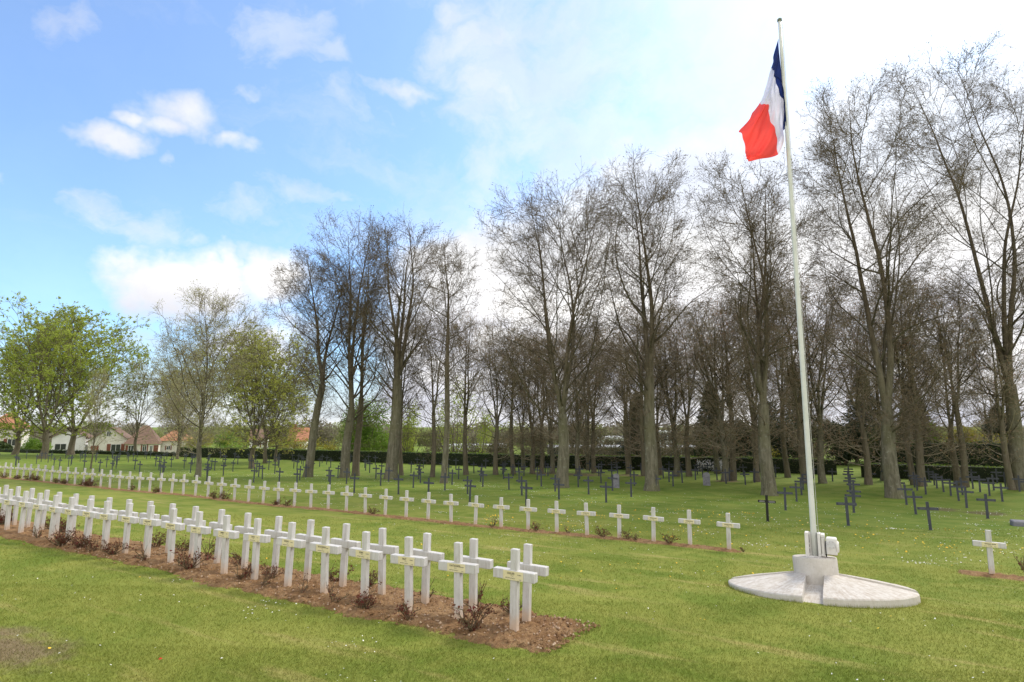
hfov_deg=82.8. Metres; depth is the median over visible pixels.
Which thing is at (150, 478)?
grave cross
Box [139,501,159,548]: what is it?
grave cross
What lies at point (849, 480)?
steel cross
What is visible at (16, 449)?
leafing tree
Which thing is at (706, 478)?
headstone
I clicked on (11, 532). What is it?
soil bed
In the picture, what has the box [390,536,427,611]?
grave cross
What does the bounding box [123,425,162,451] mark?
house
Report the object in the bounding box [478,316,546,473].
woodland tree
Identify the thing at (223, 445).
bush
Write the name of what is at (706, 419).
conifer
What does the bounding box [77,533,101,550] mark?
rose bush
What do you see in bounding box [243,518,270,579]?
grave cross
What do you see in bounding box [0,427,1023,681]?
ground
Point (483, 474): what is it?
steel cross
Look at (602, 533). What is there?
rose bush
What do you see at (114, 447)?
window
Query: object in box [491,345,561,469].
woodland tree
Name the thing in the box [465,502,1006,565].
dandelions
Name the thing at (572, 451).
woodland tree
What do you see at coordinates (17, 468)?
grave cross
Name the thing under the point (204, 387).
budding tree
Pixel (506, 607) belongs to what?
rose bush
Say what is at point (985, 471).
hedge
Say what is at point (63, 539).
rose bush
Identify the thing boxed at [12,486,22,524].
grave cross
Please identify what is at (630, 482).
steel cross
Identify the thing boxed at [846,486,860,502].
steel cross
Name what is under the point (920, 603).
grass
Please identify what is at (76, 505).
grave cross
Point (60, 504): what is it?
grave cross
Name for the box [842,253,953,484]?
woodland tree
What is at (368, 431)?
bush
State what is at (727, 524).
grave cross
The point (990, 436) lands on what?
woodland tree
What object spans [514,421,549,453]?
bush
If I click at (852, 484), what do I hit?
steel cross
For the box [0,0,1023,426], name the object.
sky
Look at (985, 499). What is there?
steel cross
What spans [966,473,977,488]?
steel cross
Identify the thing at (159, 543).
rose bush
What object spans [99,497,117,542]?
grave cross
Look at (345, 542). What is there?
grave cross
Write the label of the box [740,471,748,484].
steel cross
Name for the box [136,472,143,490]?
grave cross
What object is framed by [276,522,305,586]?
grave cross
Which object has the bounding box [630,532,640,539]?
rose bush
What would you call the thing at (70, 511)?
grave cross
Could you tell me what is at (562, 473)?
bare tree
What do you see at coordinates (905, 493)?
steel cross
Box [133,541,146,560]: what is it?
rose bush
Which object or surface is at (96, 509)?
grave cross
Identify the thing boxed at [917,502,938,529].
steel cross
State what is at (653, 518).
grave cross
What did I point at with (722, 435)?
woodland tree
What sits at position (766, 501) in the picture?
steel cross
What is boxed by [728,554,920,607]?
round plinth
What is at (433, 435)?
woodland tree
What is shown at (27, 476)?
rose bush
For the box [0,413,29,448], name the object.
house
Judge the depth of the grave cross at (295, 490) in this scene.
21.51 m
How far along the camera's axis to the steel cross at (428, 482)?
24.87 m
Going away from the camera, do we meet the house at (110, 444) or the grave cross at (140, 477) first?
the grave cross at (140, 477)
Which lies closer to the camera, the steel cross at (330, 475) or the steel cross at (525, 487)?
the steel cross at (525, 487)
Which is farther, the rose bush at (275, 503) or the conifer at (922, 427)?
the conifer at (922, 427)
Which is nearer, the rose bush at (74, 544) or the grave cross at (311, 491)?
the rose bush at (74, 544)
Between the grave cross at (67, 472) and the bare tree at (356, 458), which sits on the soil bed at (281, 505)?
the grave cross at (67, 472)
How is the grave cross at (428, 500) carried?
on the soil bed at (650, 541)
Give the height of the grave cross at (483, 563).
1.180 m
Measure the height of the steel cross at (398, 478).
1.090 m
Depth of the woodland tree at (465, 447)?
43.09 m
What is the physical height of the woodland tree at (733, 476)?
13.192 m
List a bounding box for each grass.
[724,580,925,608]
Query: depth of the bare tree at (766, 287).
30.48 m
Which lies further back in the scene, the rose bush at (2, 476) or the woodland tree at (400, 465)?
the woodland tree at (400, 465)
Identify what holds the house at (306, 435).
on the ground at (740, 497)
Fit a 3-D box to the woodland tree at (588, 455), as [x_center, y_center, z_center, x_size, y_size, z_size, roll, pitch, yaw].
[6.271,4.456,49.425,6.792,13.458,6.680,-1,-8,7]
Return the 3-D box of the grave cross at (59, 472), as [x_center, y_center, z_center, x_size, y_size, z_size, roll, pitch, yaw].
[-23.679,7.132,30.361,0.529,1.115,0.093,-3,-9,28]
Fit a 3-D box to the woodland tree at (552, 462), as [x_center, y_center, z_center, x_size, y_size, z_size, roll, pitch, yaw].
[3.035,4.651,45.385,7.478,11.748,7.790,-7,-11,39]
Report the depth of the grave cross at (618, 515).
15.33 m
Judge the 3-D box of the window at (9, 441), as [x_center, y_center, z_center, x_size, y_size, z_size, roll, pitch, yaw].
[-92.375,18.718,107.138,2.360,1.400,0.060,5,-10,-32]
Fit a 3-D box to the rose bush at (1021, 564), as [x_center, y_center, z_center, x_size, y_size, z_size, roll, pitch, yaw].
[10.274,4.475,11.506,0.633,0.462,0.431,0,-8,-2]
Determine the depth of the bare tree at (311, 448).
39.53 m
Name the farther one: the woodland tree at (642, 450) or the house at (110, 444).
the house at (110, 444)
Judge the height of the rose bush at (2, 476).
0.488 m
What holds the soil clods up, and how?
on the ground at (740, 497)
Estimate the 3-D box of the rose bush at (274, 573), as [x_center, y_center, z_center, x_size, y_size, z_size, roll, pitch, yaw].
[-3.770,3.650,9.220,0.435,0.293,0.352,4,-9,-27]
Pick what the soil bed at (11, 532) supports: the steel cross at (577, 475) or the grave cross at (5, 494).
the grave cross at (5, 494)
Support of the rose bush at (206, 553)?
on the soil bed at (11, 532)
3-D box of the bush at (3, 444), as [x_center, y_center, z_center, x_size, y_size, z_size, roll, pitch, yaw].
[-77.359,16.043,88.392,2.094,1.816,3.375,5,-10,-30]
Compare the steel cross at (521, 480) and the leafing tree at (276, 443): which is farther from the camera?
the leafing tree at (276, 443)
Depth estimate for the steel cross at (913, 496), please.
22.50 m
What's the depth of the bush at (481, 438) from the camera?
63.34 m
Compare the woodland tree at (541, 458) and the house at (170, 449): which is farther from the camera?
the house at (170, 449)
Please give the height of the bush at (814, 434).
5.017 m
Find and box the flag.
[739,39,786,160]
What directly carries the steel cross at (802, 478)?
on the ground at (740, 497)
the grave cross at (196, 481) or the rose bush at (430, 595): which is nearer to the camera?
the rose bush at (430, 595)
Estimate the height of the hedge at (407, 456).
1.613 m
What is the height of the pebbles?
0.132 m
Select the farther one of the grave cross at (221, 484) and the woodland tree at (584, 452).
the woodland tree at (584, 452)
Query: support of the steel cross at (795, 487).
on the ground at (740, 497)
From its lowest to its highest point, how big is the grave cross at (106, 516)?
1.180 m
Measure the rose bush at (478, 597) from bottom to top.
0.388 m
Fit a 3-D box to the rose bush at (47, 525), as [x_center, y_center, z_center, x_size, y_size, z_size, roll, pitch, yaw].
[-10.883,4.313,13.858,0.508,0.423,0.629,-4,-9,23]
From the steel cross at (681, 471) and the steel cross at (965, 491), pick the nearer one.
the steel cross at (965, 491)
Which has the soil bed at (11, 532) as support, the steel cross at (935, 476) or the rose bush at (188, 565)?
the rose bush at (188, 565)
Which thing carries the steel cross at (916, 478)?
on the ground at (740, 497)
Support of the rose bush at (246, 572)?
on the soil bed at (480, 637)
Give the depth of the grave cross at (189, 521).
10.69 m
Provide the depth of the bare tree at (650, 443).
32.55 m
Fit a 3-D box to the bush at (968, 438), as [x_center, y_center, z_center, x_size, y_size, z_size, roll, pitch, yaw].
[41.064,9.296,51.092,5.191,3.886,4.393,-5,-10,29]
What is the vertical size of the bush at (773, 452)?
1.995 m
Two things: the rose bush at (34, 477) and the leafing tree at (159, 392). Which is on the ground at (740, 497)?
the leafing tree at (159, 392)
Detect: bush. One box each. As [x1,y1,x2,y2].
[0,441,13,448]
[0,471,12,477]
[0,505,13,524]
[21,437,52,449]
[23,473,35,479]
[29,474,42,480]
[32,525,46,537]
[44,516,66,532]
[44,517,66,528]
[44,523,79,546]
[51,521,64,539]
[63,530,100,548]
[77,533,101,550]
[79,477,95,485]
[85,476,97,485]
[98,538,133,554]
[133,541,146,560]
[151,529,166,546]
[152,487,163,492]
[169,548,215,568]
[175,535,189,550]
[184,433,213,446]
[201,534,215,555]
[208,487,218,498]
[214,431,248,447]
[217,489,229,498]
[228,549,250,566]
[231,559,262,578]
[256,569,274,586]
[260,561,284,577]
[270,436,318,448]
[270,499,282,504]
[283,496,293,505]
[297,573,310,592]
[316,437,339,450]
[320,561,354,581]
[323,438,353,450]
[326,583,351,602]
[340,397,391,450]
[348,581,381,609]
[359,566,377,586]
[367,507,380,513]
[388,398,430,451]
[392,590,421,619]
[417,577,437,597]
[420,377,490,453]
[420,437,442,452]
[452,594,495,631]
[453,581,486,605]
[454,395,505,453]
[462,436,485,453]
[479,425,517,453]
[488,517,496,526]
[497,598,521,613]
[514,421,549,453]
[532,520,542,530]
[538,417,584,453]
[571,423,606,454]
[595,525,611,536]
[596,406,633,455]
[618,529,632,538]
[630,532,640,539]
[631,436,664,455]
[659,416,697,456]
[662,533,680,542]
[691,430,719,456]
[726,418,751,457]
[751,446,779,456]
[757,398,805,458]
[796,413,833,457]
[816,419,866,464]
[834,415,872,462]
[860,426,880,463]
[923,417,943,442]
[944,426,999,443]
[1013,554,1023,571]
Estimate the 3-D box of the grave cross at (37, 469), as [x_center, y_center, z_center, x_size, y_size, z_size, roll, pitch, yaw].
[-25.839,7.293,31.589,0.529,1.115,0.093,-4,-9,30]
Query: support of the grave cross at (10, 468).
on the soil bed at (281, 505)
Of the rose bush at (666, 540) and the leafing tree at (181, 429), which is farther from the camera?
the leafing tree at (181, 429)
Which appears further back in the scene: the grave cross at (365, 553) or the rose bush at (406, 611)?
the grave cross at (365, 553)
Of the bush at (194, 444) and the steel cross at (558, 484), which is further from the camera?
the bush at (194, 444)
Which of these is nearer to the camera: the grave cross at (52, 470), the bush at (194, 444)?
the grave cross at (52, 470)
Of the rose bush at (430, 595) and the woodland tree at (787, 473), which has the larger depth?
the woodland tree at (787, 473)
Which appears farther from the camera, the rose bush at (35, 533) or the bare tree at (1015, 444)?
the bare tree at (1015, 444)
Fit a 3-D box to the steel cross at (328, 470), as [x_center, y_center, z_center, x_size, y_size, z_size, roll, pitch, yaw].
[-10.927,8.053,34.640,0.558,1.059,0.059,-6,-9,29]
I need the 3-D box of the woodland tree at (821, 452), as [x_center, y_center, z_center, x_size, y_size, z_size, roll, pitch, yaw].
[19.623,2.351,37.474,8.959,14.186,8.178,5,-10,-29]
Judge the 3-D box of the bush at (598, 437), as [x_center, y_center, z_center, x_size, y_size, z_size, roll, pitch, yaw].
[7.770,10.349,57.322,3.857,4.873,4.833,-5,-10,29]
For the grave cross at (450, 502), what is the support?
on the soil bed at (650, 541)
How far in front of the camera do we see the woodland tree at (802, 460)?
37.13 m
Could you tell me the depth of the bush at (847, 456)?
53.97 m
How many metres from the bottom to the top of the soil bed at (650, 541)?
0.141 m
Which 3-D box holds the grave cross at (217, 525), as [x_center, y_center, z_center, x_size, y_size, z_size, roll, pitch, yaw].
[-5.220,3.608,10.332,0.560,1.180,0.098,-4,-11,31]
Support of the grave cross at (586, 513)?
on the soil bed at (650, 541)
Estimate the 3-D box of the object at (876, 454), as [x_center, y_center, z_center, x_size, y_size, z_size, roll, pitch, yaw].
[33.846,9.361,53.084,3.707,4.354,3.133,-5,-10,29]
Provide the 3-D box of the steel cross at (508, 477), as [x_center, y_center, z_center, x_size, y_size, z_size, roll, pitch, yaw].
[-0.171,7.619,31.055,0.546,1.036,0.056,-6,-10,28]
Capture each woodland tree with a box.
[364,305,439,475]
[390,308,481,476]
[426,307,506,474]
[443,312,544,474]
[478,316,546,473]
[491,332,572,473]
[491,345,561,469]
[495,330,570,473]
[515,324,597,473]
[535,326,619,474]
[549,322,629,472]
[554,312,620,469]
[554,395,600,454]
[559,360,613,454]
[583,330,672,470]
[592,326,661,473]
[594,293,690,475]
[611,331,710,475]
[617,313,716,476]
[638,293,730,476]
[655,361,702,455]
[656,290,774,480]
[671,323,752,474]
[678,294,794,480]
[694,293,799,481]
[720,363,779,454]
[734,280,824,477]
[745,278,876,483]
[750,271,871,483]
[771,361,842,457]
[786,294,932,484]
[813,305,937,480]
[840,266,984,486]
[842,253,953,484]
[870,352,954,441]
[875,295,1021,485]
[894,270,1022,486]
[937,294,1023,489]
[945,354,1023,442]
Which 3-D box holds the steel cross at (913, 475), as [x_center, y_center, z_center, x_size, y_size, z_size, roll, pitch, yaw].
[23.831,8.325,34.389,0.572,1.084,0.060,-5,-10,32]
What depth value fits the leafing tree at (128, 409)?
73.99 m
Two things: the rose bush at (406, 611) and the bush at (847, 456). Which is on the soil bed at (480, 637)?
the rose bush at (406, 611)
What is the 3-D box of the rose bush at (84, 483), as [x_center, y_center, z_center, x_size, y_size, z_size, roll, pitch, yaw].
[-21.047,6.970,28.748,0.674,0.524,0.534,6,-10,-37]
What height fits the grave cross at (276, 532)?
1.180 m
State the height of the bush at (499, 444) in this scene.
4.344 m
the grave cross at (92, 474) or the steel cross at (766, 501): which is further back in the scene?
the grave cross at (92, 474)
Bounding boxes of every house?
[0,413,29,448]
[50,429,92,449]
[86,427,130,450]
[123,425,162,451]
[160,430,191,452]
[249,429,269,448]
[288,424,309,448]
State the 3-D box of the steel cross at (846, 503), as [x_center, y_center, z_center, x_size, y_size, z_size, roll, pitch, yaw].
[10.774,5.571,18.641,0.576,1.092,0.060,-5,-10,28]
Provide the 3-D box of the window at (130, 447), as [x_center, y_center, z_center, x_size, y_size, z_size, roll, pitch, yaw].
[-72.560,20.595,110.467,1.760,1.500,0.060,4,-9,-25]
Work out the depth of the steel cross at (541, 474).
33.88 m
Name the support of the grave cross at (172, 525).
on the soil bed at (11, 532)
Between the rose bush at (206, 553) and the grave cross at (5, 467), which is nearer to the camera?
the rose bush at (206, 553)
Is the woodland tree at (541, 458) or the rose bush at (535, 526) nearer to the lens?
the rose bush at (535, 526)
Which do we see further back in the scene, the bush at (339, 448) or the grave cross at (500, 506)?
the bush at (339, 448)
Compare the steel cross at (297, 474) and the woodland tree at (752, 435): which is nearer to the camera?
the steel cross at (297, 474)
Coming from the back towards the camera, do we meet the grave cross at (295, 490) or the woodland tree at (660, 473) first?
the woodland tree at (660, 473)
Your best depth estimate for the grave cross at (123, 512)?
11.82 m
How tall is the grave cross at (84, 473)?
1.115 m
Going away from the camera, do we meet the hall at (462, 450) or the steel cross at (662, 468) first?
the steel cross at (662, 468)
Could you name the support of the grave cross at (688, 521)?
on the soil bed at (650, 541)
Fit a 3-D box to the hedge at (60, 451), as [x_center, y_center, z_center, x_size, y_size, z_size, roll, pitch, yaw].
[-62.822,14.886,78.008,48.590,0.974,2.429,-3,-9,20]
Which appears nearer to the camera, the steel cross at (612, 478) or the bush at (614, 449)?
the steel cross at (612, 478)
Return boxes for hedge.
[0,448,179,455]
[179,446,836,474]
[860,462,1003,482]
[896,440,1007,466]
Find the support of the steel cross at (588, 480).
on the ground at (740, 497)
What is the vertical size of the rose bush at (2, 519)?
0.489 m
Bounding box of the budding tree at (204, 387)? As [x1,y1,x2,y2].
[143,278,272,476]
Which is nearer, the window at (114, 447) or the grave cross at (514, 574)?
the grave cross at (514, 574)
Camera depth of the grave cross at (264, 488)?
22.37 m
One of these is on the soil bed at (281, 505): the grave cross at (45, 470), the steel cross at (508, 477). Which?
the grave cross at (45, 470)
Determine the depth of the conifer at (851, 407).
57.51 m
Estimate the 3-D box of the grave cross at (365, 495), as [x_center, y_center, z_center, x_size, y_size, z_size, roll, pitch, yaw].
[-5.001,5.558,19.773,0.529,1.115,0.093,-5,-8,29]
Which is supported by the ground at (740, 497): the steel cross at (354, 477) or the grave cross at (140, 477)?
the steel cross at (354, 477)
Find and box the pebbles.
[58,540,593,648]
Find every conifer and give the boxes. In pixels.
[617,392,640,455]
[690,381,728,456]
[779,368,817,453]
[831,370,880,456]
[895,384,940,442]
[979,406,1006,442]
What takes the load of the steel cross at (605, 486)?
on the ground at (740, 497)
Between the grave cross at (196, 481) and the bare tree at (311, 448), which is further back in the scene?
the bare tree at (311, 448)
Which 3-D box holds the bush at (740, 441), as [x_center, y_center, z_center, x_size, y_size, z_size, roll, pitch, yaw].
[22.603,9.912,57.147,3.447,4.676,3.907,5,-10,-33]
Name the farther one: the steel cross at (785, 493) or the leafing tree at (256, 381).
the leafing tree at (256, 381)
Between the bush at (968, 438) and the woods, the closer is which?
the bush at (968, 438)
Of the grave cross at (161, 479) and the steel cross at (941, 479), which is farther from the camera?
the steel cross at (941, 479)
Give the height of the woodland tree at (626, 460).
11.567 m
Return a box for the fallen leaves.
[78,543,586,640]
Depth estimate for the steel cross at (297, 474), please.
29.89 m
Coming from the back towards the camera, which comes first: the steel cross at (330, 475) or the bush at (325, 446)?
the bush at (325, 446)
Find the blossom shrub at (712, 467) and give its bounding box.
[703,460,721,471]
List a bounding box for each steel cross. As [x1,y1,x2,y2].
[204,466,210,481]
[251,467,257,482]
[293,470,300,485]
[326,467,332,481]
[326,471,334,488]
[343,468,350,483]
[350,473,358,492]
[394,475,403,493]
[410,471,417,487]
[423,478,433,491]
[441,473,449,489]
[448,469,455,484]
[465,481,475,501]
[479,471,486,486]
[504,473,512,489]
[515,468,522,482]
[516,476,526,495]
[520,482,532,504]
[537,471,545,486]
[550,475,559,491]
[553,480,563,499]
[573,472,582,486]
[583,476,593,493]
[600,482,611,502]
[608,474,616,490]
[625,479,636,496]
[630,471,637,485]
[659,466,666,478]
[668,472,676,485]
[677,468,685,482]
[720,469,729,483]
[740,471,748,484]
[758,495,775,521]
[777,487,792,509]
[789,483,801,501]
[794,477,806,494]
[797,475,806,489]
[836,497,856,525]
[843,477,854,493]
[845,490,860,512]
[846,480,859,498]
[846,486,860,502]
[897,484,912,504]
[905,491,922,513]
[908,472,918,487]
[910,475,921,490]
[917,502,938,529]
[918,477,930,494]
[930,473,940,488]
[936,476,947,491]
[943,479,954,495]
[950,482,963,500]
[954,477,967,494]
[957,487,973,507]
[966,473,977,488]
[972,475,985,491]
[976,494,995,518]
[982,479,994,495]
[986,475,998,489]
[991,469,1001,482]
[993,483,1008,501]
[998,472,1005,486]
[1012,475,1023,491]
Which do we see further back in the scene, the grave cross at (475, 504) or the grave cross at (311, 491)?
the grave cross at (311, 491)
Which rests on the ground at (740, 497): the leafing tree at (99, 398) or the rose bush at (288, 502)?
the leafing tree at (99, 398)
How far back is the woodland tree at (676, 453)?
42.07 m
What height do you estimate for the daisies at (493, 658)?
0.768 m
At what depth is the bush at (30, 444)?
89.70 m
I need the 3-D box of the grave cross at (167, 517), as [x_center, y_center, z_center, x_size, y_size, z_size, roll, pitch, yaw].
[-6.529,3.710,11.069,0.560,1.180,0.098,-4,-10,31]
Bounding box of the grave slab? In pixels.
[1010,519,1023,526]
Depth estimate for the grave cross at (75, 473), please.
29.52 m
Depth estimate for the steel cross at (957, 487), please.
27.70 m
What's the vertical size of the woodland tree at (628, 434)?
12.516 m
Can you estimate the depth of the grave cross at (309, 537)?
9.18 m
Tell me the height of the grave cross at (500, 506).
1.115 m
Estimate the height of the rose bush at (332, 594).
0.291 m
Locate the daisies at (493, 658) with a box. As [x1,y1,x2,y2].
[16,524,992,681]
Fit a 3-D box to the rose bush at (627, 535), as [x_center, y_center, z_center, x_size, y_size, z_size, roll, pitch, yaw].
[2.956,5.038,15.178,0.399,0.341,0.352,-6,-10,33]
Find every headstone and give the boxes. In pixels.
[613,474,619,487]
[703,472,709,485]
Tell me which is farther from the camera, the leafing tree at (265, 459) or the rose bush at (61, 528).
the leafing tree at (265, 459)
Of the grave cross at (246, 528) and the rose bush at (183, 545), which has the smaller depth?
the grave cross at (246, 528)
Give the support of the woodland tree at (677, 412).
on the ground at (740, 497)
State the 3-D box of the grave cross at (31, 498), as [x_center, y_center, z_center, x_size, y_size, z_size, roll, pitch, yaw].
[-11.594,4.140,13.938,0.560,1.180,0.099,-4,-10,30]
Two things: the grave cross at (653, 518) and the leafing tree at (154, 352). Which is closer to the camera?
the grave cross at (653, 518)
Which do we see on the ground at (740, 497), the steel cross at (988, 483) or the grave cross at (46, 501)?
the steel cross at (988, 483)
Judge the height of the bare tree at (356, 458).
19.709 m
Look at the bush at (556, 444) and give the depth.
60.90 m
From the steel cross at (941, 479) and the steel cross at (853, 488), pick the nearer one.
the steel cross at (853, 488)
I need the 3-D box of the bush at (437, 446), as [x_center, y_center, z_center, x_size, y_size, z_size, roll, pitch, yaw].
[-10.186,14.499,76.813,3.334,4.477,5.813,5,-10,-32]
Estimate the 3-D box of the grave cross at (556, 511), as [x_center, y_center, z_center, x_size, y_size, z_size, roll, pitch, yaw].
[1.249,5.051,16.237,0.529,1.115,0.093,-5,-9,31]
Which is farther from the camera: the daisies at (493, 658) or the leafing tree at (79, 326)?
the leafing tree at (79, 326)
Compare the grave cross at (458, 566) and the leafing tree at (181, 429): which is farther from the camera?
the leafing tree at (181, 429)
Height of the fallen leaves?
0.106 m
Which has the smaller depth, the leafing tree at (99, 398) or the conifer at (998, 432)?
the leafing tree at (99, 398)
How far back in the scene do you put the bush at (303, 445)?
81.46 m
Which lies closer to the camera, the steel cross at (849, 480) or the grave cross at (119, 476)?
the grave cross at (119, 476)
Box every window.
[4,439,14,445]
[54,444,66,449]
[106,444,124,450]
[125,445,132,450]
[141,444,147,451]
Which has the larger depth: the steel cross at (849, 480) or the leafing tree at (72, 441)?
the leafing tree at (72, 441)
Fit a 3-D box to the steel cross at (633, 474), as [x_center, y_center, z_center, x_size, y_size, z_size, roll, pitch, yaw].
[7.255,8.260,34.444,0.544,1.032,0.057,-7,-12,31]
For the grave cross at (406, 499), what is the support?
on the soil bed at (650, 541)
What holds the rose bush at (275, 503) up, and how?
on the soil bed at (281, 505)
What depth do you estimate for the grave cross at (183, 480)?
24.94 m
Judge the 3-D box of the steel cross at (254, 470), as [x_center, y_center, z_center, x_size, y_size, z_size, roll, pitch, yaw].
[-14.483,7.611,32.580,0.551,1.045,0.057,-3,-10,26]
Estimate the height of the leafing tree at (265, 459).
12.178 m
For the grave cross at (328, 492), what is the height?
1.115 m
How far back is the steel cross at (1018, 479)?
32.12 m
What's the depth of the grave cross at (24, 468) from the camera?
32.40 m
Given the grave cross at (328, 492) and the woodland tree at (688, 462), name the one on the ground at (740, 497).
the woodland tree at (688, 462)
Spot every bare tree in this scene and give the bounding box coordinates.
[261,244,376,476]
[287,202,407,477]
[311,207,402,475]
[333,204,459,479]
[408,234,494,482]
[474,156,635,487]
[580,143,732,490]
[674,147,834,495]
[784,59,997,498]
[862,26,1023,490]
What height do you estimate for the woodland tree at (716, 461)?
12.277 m
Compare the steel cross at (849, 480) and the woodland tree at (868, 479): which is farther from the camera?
the woodland tree at (868, 479)
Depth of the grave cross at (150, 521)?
10.61 m
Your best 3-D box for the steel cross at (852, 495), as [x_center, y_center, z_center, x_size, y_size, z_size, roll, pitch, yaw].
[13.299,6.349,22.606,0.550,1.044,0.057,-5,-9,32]
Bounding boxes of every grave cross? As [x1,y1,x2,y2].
[0,485,8,515]
[2,462,7,475]
[2,489,16,529]
[8,463,13,477]
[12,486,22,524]
[15,463,20,474]
[16,491,32,532]
[21,464,27,478]
[25,488,36,527]
[28,464,33,479]
[30,493,46,536]
[35,464,40,478]
[39,490,52,529]
[42,465,47,480]
[46,495,62,538]
[49,466,55,481]
[51,492,65,533]
[57,466,63,482]
[62,497,79,542]
[64,467,70,483]
[66,494,83,536]
[72,468,78,483]
[79,499,98,544]
[81,468,87,484]
[82,495,99,538]
[89,469,95,481]
[96,501,116,548]
[98,469,105,486]
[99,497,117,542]
[107,470,113,487]
[116,471,123,488]
[118,499,137,534]
[118,503,138,552]
[126,472,133,489]
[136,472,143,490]
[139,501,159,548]
[139,505,160,557]
[146,472,154,491]
[157,473,165,491]
[161,503,181,552]
[161,508,184,562]
[168,474,177,492]
[179,474,188,494]
[183,506,205,557]
[186,511,210,567]
[192,475,200,495]
[204,476,213,496]
[209,509,231,563]
[213,515,238,573]
[217,477,226,498]
[230,479,239,499]
[234,513,253,568]
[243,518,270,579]
[244,480,254,501]
[259,481,269,503]
[264,516,287,573]
[273,482,283,504]
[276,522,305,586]
[289,483,300,505]
[295,519,321,580]
[305,484,316,507]
[309,526,341,593]
[322,485,334,508]
[330,523,360,586]
[341,486,352,510]
[349,531,382,600]
[359,487,371,512]
[370,528,398,594]
[379,489,392,514]
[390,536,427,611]
[399,490,413,516]
[413,533,444,603]
[421,492,435,518]
[438,542,478,619]
[443,494,458,521]
[463,538,492,611]
[468,496,483,523]
[493,497,509,526]
[493,548,537,631]
[507,543,548,621]
[519,499,536,529]
[548,501,565,531]
[577,503,595,534]
[609,505,628,537]
[643,507,663,540]
[678,510,700,544]
[716,513,739,548]
[972,530,1006,573]
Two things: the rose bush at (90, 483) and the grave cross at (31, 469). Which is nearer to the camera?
the rose bush at (90, 483)
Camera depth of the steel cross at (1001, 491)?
27.47 m
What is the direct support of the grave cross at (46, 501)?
on the soil bed at (11, 532)
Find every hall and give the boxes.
[439,443,505,452]
[547,445,622,454]
[601,436,623,444]
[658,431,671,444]
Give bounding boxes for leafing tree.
[0,291,133,458]
[0,322,80,454]
[7,308,156,454]
[79,364,119,468]
[105,357,179,451]
[132,340,216,447]
[142,363,216,451]
[151,377,214,458]
[188,318,319,468]
[212,347,333,462]
[246,372,315,461]
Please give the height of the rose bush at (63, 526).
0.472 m
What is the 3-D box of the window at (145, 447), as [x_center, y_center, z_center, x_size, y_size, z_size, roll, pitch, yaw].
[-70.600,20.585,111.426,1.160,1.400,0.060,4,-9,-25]
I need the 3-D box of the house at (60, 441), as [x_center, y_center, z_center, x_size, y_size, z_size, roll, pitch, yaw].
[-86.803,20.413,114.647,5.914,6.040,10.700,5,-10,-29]
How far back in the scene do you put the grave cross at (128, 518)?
10.97 m
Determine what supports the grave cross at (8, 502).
on the soil bed at (11, 532)
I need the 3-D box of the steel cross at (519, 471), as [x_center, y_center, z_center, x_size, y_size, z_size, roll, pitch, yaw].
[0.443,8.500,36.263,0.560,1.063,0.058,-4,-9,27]
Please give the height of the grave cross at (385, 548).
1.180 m
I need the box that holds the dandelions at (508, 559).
[48,524,878,648]
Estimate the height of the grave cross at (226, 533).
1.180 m
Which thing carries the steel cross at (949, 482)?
on the ground at (740, 497)
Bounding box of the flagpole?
[777,18,838,556]
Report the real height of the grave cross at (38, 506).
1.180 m
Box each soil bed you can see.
[0,477,372,515]
[0,520,249,574]
[177,564,584,653]
[372,514,741,552]
[958,570,1023,580]
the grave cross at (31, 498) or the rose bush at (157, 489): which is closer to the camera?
the grave cross at (31, 498)
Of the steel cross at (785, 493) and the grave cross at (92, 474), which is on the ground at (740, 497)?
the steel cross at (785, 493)
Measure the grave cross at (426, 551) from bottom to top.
1.180 m
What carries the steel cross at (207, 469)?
on the ground at (740, 497)
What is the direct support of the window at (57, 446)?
in the house at (60, 441)
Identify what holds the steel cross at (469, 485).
on the ground at (740, 497)
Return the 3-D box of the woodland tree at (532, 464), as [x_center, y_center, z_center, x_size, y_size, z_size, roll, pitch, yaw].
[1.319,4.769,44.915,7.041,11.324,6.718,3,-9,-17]
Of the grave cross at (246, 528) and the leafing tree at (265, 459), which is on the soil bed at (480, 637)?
the grave cross at (246, 528)
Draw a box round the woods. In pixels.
[29,419,1023,446]
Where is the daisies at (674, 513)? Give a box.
[48,469,1022,564]
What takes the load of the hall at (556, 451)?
on the ground at (740, 497)
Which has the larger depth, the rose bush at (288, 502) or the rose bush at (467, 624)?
the rose bush at (288, 502)
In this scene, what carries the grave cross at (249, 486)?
on the soil bed at (281, 505)
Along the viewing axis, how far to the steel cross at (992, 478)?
32.70 m
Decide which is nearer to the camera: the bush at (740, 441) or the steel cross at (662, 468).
the steel cross at (662, 468)
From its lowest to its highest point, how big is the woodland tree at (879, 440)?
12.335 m
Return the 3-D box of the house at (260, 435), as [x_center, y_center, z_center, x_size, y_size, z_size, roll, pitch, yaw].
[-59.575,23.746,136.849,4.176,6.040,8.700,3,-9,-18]
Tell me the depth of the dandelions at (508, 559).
11.35 m
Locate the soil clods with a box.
[8,531,600,653]
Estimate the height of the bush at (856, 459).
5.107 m
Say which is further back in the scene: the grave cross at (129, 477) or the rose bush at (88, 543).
the grave cross at (129, 477)
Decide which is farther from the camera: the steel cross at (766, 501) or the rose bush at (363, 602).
the steel cross at (766, 501)
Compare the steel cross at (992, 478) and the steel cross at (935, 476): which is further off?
the steel cross at (935, 476)
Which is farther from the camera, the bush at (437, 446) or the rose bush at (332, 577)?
the bush at (437, 446)
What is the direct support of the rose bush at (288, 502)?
on the soil bed at (281, 505)
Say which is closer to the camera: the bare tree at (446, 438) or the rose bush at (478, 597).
the rose bush at (478, 597)

